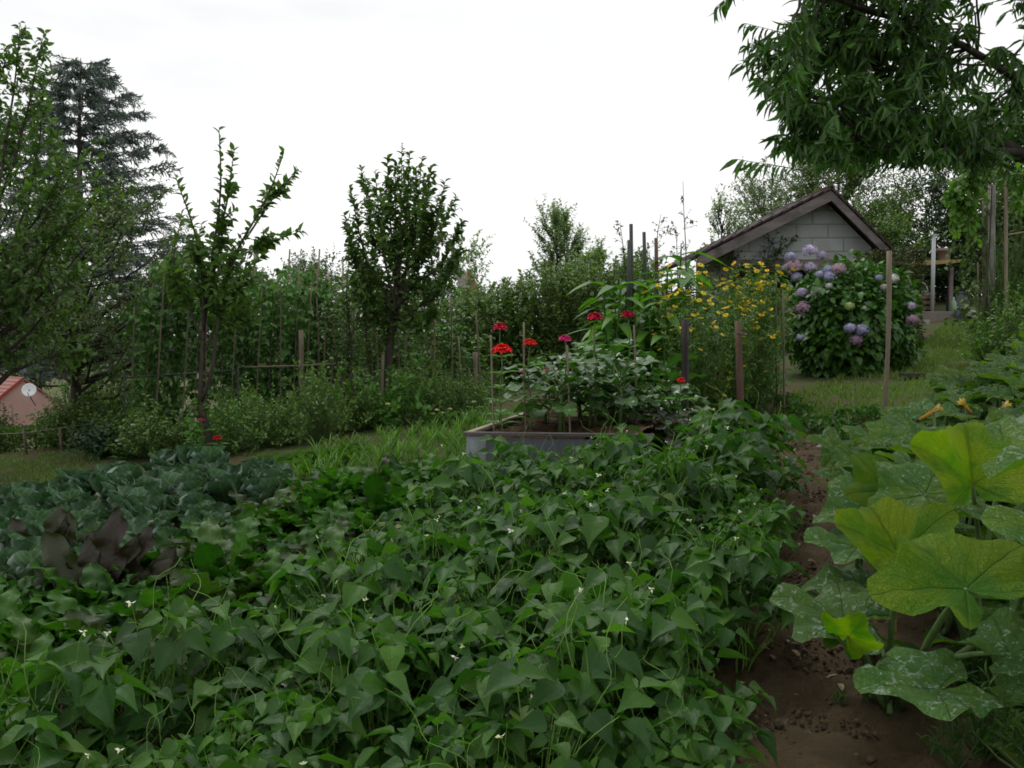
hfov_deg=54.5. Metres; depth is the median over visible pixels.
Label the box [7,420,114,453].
wooden fence
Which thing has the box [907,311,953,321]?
wall
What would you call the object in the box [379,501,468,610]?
bean plant
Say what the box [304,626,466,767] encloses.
bean plant
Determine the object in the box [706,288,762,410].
yellow flower plant
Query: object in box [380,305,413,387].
climbing bean
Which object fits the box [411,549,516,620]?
bean plant
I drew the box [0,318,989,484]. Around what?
grass
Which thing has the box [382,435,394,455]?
leek plant
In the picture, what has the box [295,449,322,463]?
lettuce
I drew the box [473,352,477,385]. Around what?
short stake
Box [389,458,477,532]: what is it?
bean plant
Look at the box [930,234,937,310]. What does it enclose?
white pole
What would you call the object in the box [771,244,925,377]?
hydrangea
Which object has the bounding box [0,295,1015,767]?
ground
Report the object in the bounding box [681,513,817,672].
bean plant
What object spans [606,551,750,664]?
bean plant
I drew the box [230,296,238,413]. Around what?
bean cane
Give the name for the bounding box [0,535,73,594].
cabbage
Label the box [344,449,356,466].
leek plant
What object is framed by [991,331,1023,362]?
squash plant
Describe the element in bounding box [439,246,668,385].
hedge
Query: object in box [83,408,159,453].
shrub
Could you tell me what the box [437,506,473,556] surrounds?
bean plant
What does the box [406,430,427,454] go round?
leek plant
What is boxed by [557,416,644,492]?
bean plant
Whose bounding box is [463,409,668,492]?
planter box
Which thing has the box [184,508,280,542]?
beet plant
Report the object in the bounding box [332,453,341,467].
leek plant
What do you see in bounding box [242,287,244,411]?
bean cane
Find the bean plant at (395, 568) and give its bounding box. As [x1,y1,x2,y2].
[262,515,412,675]
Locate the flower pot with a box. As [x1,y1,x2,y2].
[936,248,951,259]
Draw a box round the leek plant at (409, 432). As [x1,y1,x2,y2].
[407,425,414,443]
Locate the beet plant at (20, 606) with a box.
[0,575,41,621]
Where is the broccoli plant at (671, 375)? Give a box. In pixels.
[634,371,715,419]
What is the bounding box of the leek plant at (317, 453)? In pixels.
[312,444,323,464]
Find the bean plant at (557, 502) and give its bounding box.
[516,473,666,574]
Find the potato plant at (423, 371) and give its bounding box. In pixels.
[410,354,459,404]
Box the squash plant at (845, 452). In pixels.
[834,442,1017,539]
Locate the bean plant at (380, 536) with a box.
[357,508,457,608]
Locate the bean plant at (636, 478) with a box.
[606,474,682,512]
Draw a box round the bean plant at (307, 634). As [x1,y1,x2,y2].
[284,590,405,676]
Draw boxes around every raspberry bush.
[956,303,1022,366]
[964,280,1023,365]
[989,319,1023,355]
[993,290,1023,338]
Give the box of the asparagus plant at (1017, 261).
[1000,239,1022,288]
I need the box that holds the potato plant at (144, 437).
[110,392,184,458]
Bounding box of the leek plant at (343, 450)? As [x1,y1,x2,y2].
[331,443,348,467]
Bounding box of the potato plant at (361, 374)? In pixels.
[352,359,392,389]
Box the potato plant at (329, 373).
[294,365,347,413]
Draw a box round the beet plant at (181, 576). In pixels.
[157,557,271,613]
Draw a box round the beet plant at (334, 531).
[279,522,374,594]
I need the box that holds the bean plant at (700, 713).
[622,655,769,767]
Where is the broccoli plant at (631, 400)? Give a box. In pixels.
[568,353,677,424]
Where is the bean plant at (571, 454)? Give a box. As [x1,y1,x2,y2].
[569,449,618,489]
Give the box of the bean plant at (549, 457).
[532,451,586,486]
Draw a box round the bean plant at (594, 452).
[562,435,660,487]
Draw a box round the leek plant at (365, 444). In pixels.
[357,433,376,457]
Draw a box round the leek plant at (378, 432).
[376,424,384,446]
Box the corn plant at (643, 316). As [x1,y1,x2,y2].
[621,285,672,364]
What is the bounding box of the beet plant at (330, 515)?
[300,499,375,534]
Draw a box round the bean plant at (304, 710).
[208,670,402,767]
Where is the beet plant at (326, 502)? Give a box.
[308,488,365,511]
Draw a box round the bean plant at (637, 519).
[559,488,688,565]
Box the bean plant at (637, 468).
[604,450,669,476]
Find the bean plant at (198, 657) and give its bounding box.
[146,582,298,738]
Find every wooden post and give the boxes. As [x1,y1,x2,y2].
[298,330,303,393]
[380,352,384,424]
[681,319,688,426]
[735,321,743,410]
[881,251,891,415]
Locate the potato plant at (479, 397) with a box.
[436,364,498,416]
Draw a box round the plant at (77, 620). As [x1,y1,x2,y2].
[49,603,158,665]
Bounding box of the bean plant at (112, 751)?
[45,715,176,767]
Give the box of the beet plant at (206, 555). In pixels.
[185,527,290,583]
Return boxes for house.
[0,376,65,433]
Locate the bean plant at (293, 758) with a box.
[175,733,353,767]
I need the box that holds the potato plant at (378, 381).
[353,366,407,413]
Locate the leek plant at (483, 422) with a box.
[477,414,491,426]
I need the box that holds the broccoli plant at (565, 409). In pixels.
[510,360,614,431]
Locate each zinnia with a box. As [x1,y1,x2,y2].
[192,418,213,445]
[207,435,229,445]
[483,343,520,431]
[487,322,516,429]
[510,370,535,423]
[514,338,545,428]
[535,367,556,422]
[549,334,582,431]
[578,312,608,425]
[606,310,644,421]
[662,377,695,440]
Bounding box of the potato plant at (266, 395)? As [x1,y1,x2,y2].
[227,368,286,407]
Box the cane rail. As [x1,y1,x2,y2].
[243,362,344,367]
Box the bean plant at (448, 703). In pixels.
[405,679,566,767]
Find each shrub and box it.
[0,402,27,453]
[26,405,66,446]
[30,392,86,447]
[34,385,114,444]
[39,373,102,445]
[39,378,103,447]
[61,367,151,437]
[63,417,130,459]
[81,359,125,405]
[81,364,136,415]
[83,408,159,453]
[95,357,158,409]
[98,345,199,423]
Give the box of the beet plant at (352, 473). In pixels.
[316,470,359,483]
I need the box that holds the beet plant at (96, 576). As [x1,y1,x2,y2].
[55,562,167,623]
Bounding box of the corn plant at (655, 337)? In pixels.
[629,292,710,395]
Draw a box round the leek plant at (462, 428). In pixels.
[450,409,473,432]
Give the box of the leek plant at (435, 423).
[432,417,443,439]
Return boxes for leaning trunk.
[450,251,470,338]
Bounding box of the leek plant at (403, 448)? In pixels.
[396,440,408,460]
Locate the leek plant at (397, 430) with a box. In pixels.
[386,421,405,445]
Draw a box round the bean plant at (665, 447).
[650,444,672,455]
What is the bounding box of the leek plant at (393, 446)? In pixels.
[381,426,402,455]
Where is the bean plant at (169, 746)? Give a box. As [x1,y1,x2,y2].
[85,695,211,767]
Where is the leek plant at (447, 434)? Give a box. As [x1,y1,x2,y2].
[442,428,468,455]
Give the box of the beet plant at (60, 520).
[0,502,99,552]
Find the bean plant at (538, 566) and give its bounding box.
[487,510,623,642]
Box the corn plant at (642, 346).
[603,312,662,401]
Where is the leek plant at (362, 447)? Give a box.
[357,439,374,466]
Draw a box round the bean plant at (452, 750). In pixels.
[386,689,542,767]
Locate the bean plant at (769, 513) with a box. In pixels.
[699,479,805,578]
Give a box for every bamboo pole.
[977,262,978,337]
[982,196,987,341]
[988,184,995,333]
[1004,168,1007,329]
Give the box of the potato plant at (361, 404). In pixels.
[332,368,397,429]
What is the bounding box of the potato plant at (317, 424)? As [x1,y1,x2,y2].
[272,352,360,444]
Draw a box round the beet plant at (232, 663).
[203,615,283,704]
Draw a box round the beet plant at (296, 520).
[255,493,348,544]
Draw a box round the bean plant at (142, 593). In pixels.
[92,579,193,621]
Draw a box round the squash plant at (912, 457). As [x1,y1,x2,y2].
[891,445,1015,517]
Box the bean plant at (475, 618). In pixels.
[370,584,530,767]
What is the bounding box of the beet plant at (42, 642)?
[16,631,54,667]
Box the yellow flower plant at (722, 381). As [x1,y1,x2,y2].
[689,305,754,413]
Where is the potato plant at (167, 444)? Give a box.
[143,406,215,452]
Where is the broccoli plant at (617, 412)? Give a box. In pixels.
[585,384,680,438]
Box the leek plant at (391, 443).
[385,430,396,455]
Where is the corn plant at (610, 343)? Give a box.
[584,312,626,412]
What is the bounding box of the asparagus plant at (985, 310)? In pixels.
[958,254,1022,342]
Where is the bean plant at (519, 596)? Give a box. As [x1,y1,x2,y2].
[478,559,527,631]
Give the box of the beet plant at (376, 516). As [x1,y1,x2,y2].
[305,504,386,528]
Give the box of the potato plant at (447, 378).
[439,364,474,407]
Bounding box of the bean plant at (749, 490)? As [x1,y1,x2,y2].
[693,476,781,533]
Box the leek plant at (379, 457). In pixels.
[366,441,391,472]
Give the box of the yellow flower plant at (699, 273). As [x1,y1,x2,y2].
[668,261,736,395]
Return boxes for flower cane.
[490,335,494,430]
[523,322,526,428]
[566,345,570,432]
[593,328,596,422]
[633,325,637,423]
[775,275,777,412]
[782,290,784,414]
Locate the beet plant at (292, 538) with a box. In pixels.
[245,531,295,592]
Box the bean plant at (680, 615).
[508,532,754,733]
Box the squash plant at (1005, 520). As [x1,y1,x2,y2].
[915,415,1023,767]
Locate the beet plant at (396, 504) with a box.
[364,481,443,524]
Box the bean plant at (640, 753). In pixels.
[545,683,724,767]
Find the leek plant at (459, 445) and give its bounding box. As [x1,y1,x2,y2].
[453,436,465,453]
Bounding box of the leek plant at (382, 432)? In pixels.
[373,423,390,442]
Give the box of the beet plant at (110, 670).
[107,637,161,712]
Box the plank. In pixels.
[899,373,933,376]
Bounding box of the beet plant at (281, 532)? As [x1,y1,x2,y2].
[257,513,311,541]
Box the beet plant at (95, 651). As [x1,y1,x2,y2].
[0,637,109,734]
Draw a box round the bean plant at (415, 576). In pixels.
[352,570,474,617]
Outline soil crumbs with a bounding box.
[713,440,888,767]
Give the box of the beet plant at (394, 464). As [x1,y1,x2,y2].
[362,456,413,480]
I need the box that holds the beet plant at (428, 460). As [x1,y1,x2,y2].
[397,452,447,475]
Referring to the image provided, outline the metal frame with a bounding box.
[123,366,239,442]
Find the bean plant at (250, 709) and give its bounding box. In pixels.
[202,657,321,766]
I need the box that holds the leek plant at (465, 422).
[460,409,471,430]
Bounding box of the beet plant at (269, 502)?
[225,485,291,516]
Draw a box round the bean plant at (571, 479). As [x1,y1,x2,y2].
[553,445,618,494]
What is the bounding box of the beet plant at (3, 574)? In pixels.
[0,570,28,595]
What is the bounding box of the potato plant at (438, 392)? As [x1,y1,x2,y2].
[401,355,471,423]
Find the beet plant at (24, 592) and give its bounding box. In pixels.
[3,574,50,614]
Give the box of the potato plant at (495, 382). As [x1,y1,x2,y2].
[472,364,510,396]
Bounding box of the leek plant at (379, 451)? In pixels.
[368,441,384,458]
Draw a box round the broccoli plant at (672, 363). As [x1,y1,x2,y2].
[617,349,708,410]
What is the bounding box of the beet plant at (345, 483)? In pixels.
[296,467,363,500]
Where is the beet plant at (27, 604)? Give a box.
[3,586,55,616]
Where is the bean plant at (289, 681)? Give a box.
[188,658,337,747]
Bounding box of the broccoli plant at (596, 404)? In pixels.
[537,358,642,425]
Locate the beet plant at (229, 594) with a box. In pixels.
[203,583,279,619]
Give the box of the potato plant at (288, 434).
[263,400,316,443]
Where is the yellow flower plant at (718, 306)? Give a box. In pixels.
[680,280,754,410]
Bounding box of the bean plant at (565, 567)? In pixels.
[520,555,625,603]
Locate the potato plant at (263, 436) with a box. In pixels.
[233,385,304,446]
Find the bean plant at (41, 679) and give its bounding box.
[0,611,164,767]
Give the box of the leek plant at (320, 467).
[313,455,323,469]
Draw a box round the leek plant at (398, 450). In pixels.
[394,439,404,459]
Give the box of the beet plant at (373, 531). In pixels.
[336,516,390,546]
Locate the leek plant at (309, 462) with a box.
[301,453,322,471]
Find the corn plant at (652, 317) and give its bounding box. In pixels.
[627,291,697,381]
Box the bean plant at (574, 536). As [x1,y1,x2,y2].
[459,492,622,641]
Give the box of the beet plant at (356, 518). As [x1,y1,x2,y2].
[339,507,404,534]
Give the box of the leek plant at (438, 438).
[429,422,446,447]
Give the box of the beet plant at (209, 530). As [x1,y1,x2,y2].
[145,517,266,568]
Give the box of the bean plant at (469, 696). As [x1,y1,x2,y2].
[452,643,627,757]
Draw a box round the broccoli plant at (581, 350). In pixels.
[548,342,651,410]
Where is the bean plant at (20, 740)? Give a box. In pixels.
[0,671,62,767]
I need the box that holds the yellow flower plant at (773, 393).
[741,263,798,413]
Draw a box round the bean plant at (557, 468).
[492,448,605,507]
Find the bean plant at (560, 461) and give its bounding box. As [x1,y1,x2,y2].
[546,458,619,490]
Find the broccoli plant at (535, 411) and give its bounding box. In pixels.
[487,352,580,421]
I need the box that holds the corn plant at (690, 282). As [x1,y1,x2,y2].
[649,270,715,398]
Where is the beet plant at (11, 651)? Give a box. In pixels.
[5,643,16,657]
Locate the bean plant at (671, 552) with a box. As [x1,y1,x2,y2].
[632,495,779,657]
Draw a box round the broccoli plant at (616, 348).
[558,338,670,414]
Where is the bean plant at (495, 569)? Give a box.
[431,552,518,625]
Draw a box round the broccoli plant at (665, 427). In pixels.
[635,407,695,450]
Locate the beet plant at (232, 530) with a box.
[175,514,271,556]
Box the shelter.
[885,247,965,310]
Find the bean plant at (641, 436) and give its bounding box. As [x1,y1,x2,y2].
[579,406,664,468]
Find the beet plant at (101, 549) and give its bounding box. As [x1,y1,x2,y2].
[32,506,177,605]
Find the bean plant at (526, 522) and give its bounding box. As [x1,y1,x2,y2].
[446,492,616,644]
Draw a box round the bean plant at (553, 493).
[500,484,577,514]
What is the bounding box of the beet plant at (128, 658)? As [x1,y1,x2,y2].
[108,594,266,729]
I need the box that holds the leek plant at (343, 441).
[333,435,348,444]
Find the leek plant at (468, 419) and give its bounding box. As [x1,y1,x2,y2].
[463,409,473,429]
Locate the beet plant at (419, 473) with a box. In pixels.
[409,465,472,495]
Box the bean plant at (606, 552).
[541,496,634,565]
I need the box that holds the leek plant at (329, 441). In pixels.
[320,431,333,447]
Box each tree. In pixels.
[0,21,155,384]
[0,225,112,389]
[0,270,125,370]
[2,162,201,417]
[101,252,209,391]
[209,293,285,362]
[259,242,359,360]
[313,248,389,428]
[333,256,435,373]
[340,142,468,398]
[408,259,464,373]
[709,0,1023,201]
[721,108,940,259]
[722,156,798,229]
[846,185,942,306]
[863,166,981,301]
[910,91,1023,287]
[927,212,1017,299]
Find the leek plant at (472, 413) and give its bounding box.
[470,405,475,429]
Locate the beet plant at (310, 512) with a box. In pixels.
[263,492,334,517]
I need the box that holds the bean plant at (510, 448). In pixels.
[461,414,540,499]
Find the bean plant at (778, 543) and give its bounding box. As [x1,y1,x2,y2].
[698,507,798,603]
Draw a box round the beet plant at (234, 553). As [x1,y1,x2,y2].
[209,544,307,602]
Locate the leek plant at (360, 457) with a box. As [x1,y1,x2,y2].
[353,452,365,462]
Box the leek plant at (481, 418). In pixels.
[478,409,486,425]
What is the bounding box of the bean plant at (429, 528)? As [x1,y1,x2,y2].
[409,506,505,595]
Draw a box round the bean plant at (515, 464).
[483,432,558,492]
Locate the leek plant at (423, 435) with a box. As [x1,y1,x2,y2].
[419,425,425,448]
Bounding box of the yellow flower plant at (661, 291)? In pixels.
[634,268,685,381]
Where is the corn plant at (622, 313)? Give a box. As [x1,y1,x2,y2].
[599,296,653,357]
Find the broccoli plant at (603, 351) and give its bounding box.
[535,349,623,419]
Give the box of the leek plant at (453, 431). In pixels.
[442,423,461,449]
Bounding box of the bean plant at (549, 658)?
[513,604,585,672]
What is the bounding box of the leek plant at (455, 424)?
[453,417,457,438]
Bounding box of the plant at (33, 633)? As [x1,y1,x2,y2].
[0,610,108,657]
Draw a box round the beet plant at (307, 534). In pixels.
[252,518,374,565]
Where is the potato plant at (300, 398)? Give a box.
[275,360,335,434]
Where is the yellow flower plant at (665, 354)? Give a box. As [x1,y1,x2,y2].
[643,290,709,404]
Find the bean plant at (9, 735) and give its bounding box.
[0,715,73,767]
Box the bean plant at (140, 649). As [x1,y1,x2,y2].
[38,558,271,767]
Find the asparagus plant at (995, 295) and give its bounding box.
[964,227,1023,345]
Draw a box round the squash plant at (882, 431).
[806,418,990,504]
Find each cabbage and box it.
[0,480,20,503]
[0,493,6,505]
[0,497,49,510]
[0,506,56,520]
[0,516,47,539]
[0,523,75,558]
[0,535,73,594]
[0,565,9,572]
[7,478,58,504]
[43,481,97,508]
[48,468,100,495]
[54,496,84,507]
[62,500,111,522]
[69,540,84,554]
[73,535,132,555]
[76,516,105,541]
[81,461,143,483]
[87,470,139,500]
[101,483,142,507]
[103,460,135,467]
[106,481,180,510]
[111,494,179,522]
[123,512,168,534]
[128,519,190,538]
[135,463,204,494]
[139,448,181,470]
[144,464,179,472]
[159,469,211,495]
[166,487,215,523]
[175,444,230,465]
[175,500,223,529]
[178,503,244,534]
[190,458,225,472]
[203,461,253,505]
[227,475,285,504]
[239,456,275,478]
[249,462,294,487]
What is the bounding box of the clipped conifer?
[854,244,928,343]
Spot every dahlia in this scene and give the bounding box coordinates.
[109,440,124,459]
[112,443,127,459]
[114,447,133,459]
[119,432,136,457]
[127,446,140,458]
[379,403,397,428]
[425,413,443,424]
[426,409,446,424]
[441,408,461,423]
[462,401,482,420]
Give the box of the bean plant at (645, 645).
[577,636,656,690]
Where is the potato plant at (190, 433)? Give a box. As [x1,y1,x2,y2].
[171,391,246,446]
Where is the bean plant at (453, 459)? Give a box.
[403,433,522,509]
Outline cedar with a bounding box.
[0,53,241,386]
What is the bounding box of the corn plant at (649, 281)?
[606,276,681,374]
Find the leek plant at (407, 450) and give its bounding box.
[399,439,412,462]
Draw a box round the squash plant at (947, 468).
[843,414,1023,673]
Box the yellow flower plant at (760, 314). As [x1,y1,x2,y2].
[719,271,777,412]
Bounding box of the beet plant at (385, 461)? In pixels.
[360,455,422,473]
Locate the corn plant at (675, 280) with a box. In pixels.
[650,271,677,313]
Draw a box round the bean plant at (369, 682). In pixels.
[252,592,477,767]
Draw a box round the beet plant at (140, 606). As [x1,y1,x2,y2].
[118,603,211,631]
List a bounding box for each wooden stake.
[654,238,658,312]
[717,358,720,414]
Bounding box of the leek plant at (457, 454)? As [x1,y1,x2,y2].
[453,445,465,456]
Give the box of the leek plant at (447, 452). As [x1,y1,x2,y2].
[438,440,456,457]
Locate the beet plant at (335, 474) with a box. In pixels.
[281,466,362,495]
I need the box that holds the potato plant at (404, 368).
[392,351,436,412]
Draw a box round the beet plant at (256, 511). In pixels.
[219,496,301,534]
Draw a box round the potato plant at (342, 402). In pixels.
[302,390,360,432]
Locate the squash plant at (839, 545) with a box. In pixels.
[801,474,876,592]
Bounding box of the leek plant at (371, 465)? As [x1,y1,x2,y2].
[364,452,378,467]
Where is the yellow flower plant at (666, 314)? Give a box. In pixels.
[647,282,700,390]
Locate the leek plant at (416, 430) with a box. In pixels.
[409,421,421,438]
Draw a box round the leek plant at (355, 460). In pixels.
[345,450,367,473]
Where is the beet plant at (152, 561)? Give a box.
[112,553,192,607]
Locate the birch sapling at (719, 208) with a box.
[698,184,749,249]
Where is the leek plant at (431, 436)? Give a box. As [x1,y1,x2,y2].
[429,427,436,451]
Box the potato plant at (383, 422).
[352,383,405,428]
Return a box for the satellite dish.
[21,383,36,405]
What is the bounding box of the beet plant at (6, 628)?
[0,611,58,657]
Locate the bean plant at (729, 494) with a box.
[677,463,759,548]
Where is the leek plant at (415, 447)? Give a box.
[410,436,421,459]
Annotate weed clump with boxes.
[727,641,737,648]
[727,719,744,739]
[731,636,761,662]
[772,392,805,408]
[781,400,818,417]
[799,411,828,430]
[806,418,842,433]
[823,416,856,427]
[828,404,869,425]
[830,690,848,705]
[835,425,850,440]
[853,688,873,702]
[856,404,880,418]
[865,406,882,420]
[881,355,909,370]
[916,715,986,767]
[937,660,1023,760]
[941,638,995,687]
[948,634,994,691]
[957,708,1008,760]
[961,704,1023,767]
[984,674,1023,712]
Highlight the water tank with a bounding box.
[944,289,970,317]
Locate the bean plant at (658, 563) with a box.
[623,526,712,618]
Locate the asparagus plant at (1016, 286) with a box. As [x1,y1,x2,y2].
[999,242,1023,329]
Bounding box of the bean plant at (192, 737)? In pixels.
[151,717,244,767]
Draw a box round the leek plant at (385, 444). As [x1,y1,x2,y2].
[373,437,392,465]
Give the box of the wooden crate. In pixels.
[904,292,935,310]
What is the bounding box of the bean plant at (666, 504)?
[591,479,706,564]
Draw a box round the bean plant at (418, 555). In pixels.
[360,508,494,611]
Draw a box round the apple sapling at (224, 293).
[148,126,307,446]
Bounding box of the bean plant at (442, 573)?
[409,528,576,657]
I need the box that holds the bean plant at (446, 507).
[432,481,542,549]
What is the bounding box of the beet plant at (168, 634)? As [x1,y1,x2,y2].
[150,616,227,677]
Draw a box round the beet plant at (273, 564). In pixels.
[214,546,326,624]
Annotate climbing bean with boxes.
[112,308,166,425]
[126,284,173,424]
[137,264,182,429]
[151,253,189,424]
[160,261,201,437]
[183,283,215,423]
[192,272,227,422]
[205,316,242,408]
[217,322,239,406]
[220,293,254,420]
[226,340,256,400]
[234,285,267,400]
[242,270,279,411]
[245,268,272,388]
[249,318,277,386]
[255,290,290,402]
[257,310,285,397]
[259,282,290,376]
[265,278,301,411]
[272,337,293,400]
[274,265,293,393]
[276,266,313,392]
[282,274,311,376]
[287,285,327,395]
[287,326,311,405]
[292,264,323,379]
[293,284,316,370]
[304,302,333,383]
[305,276,341,384]
[311,289,350,385]
[313,336,339,396]
[323,282,345,386]
[331,273,352,379]
[332,330,360,390]
[333,301,363,396]
[340,287,363,376]
[353,302,365,375]
[355,327,385,392]
[360,338,394,392]
[379,293,405,373]
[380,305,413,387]
[393,320,420,374]
[396,275,424,368]
[409,350,442,379]
[411,295,427,362]
[417,294,443,372]
[420,326,448,390]
[430,298,447,364]
[432,323,471,393]
[438,305,457,359]
[443,346,477,391]
[448,287,476,324]
[466,334,494,388]
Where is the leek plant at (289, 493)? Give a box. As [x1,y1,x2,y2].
[288,465,301,495]
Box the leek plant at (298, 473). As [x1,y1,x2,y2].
[291,462,306,482]
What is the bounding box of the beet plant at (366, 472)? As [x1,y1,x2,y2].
[338,463,419,498]
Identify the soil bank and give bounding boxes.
[601,406,793,475]
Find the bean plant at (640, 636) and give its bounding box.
[499,564,721,763]
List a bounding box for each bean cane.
[131,307,134,416]
[144,282,153,418]
[155,259,165,422]
[167,247,170,425]
[181,269,189,431]
[193,308,199,421]
[205,322,206,405]
[219,322,224,398]
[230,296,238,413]
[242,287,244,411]
[256,267,263,399]
[267,293,274,403]
[270,307,271,390]
[279,277,280,409]
[283,249,290,373]
[286,308,290,389]
[293,265,299,382]
[294,318,298,386]
[306,282,311,386]
[313,249,319,349]
[315,286,319,377]
[316,272,317,377]
[323,315,325,380]
[331,287,336,384]
[342,258,343,360]
[343,320,347,380]
[351,287,352,350]
[370,327,373,385]
[397,325,399,374]
[404,294,406,405]
[425,336,428,375]
[433,319,435,377]
[436,302,444,359]
[450,297,452,380]
[458,336,461,388]
[460,271,467,335]
[475,311,480,384]
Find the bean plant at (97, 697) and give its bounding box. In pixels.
[4,621,212,767]
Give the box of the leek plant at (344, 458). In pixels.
[338,449,350,465]
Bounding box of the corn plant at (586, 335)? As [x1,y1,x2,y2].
[579,310,611,373]
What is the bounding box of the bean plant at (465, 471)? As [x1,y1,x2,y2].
[401,434,517,525]
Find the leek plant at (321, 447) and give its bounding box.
[308,436,326,449]
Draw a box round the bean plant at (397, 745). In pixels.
[355,711,543,767]
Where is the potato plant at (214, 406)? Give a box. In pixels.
[197,391,240,435]
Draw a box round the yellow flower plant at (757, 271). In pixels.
[729,259,797,407]
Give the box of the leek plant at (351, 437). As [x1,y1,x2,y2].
[345,432,356,441]
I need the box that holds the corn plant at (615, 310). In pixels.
[577,297,642,412]
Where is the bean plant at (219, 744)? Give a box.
[127,670,288,767]
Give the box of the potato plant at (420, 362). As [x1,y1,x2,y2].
[407,347,439,375]
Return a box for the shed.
[661,184,897,345]
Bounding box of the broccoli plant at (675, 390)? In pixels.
[623,383,715,439]
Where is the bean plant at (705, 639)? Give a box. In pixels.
[584,534,738,714]
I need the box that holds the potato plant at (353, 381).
[324,359,373,413]
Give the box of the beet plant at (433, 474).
[390,463,458,484]
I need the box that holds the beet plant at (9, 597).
[0,586,55,656]
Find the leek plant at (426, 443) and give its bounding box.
[419,433,437,451]
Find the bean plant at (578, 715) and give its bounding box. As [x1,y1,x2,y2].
[437,597,652,767]
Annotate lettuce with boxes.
[253,454,269,458]
[266,452,281,460]
[275,452,299,462]
[285,457,314,475]
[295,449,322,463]
[311,449,334,463]
[327,447,354,459]
[336,442,361,456]
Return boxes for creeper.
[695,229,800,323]
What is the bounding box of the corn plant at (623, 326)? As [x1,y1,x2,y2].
[575,279,658,409]
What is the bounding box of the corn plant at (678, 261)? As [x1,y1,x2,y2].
[647,249,728,365]
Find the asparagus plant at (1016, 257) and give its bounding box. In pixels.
[996,228,1023,292]
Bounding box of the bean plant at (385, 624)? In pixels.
[288,575,505,745]
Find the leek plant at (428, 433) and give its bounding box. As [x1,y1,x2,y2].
[424,424,431,448]
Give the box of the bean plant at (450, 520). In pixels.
[437,502,484,533]
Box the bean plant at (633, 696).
[458,574,714,767]
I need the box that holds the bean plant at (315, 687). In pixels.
[297,658,390,752]
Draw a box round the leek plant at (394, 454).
[386,446,403,460]
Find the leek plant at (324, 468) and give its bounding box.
[319,457,328,470]
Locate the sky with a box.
[0,0,1023,335]
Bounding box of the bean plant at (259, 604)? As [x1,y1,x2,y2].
[206,579,357,673]
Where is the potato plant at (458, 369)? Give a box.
[437,351,483,393]
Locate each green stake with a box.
[626,240,630,376]
[629,224,633,385]
[642,232,649,376]
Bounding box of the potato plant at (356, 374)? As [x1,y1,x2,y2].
[345,366,367,389]
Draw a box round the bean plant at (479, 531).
[450,503,534,568]
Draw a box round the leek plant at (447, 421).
[439,412,454,431]
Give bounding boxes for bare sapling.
[613,220,626,348]
[636,242,654,289]
[642,216,668,313]
[665,221,686,287]
[678,190,700,291]
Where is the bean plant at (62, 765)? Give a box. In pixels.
[26,739,90,767]
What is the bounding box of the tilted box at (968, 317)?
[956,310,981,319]
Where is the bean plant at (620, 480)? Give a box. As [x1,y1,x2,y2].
[584,451,642,492]
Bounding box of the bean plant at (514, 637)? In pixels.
[399,585,544,735]
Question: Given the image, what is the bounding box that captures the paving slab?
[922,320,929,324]
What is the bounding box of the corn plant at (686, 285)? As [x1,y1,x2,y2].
[652,275,729,405]
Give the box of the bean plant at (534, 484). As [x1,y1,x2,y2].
[492,451,578,507]
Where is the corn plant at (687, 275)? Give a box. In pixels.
[628,266,707,378]
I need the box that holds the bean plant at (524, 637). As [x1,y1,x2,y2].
[480,618,561,663]
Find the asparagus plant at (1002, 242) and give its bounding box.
[970,222,1023,333]
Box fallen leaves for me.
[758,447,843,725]
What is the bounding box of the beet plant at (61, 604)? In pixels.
[0,589,147,647]
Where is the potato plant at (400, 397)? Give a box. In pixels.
[369,349,441,425]
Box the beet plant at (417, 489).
[385,482,468,499]
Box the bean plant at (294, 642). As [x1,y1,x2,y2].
[243,593,351,693]
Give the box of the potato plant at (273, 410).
[258,394,290,433]
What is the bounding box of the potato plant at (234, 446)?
[187,385,280,454]
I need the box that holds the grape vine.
[939,162,1023,344]
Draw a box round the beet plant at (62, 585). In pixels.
[2,561,146,618]
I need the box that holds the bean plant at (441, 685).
[333,623,513,746]
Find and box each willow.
[450,229,494,303]
[523,193,590,279]
[575,235,612,297]
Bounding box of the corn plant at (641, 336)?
[618,311,678,398]
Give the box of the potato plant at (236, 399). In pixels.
[224,372,276,436]
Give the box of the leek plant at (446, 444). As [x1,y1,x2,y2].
[435,425,457,449]
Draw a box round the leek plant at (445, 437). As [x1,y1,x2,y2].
[440,431,458,455]
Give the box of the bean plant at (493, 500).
[447,464,554,552]
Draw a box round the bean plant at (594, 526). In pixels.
[528,487,695,580]
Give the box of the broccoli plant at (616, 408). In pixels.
[595,387,698,439]
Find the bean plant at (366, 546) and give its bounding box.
[289,513,463,611]
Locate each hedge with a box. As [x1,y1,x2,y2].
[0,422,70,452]
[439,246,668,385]
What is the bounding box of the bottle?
[950,297,956,311]
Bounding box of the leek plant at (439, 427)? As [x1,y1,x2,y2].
[431,420,447,432]
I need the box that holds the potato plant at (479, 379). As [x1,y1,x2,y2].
[455,370,498,404]
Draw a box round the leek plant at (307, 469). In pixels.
[298,456,324,480]
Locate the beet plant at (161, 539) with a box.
[119,527,191,567]
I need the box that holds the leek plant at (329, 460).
[321,450,339,468]
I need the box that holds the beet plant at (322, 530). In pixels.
[304,527,370,559]
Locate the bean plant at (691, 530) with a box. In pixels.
[665,510,781,608]
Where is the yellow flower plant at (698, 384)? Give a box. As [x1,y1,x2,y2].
[671,289,737,411]
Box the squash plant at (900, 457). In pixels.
[874,450,1017,633]
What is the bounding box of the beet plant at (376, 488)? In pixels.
[336,467,421,513]
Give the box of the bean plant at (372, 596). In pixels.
[341,561,399,614]
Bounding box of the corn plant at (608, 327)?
[566,279,640,416]
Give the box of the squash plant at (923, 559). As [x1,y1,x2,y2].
[769,495,1023,720]

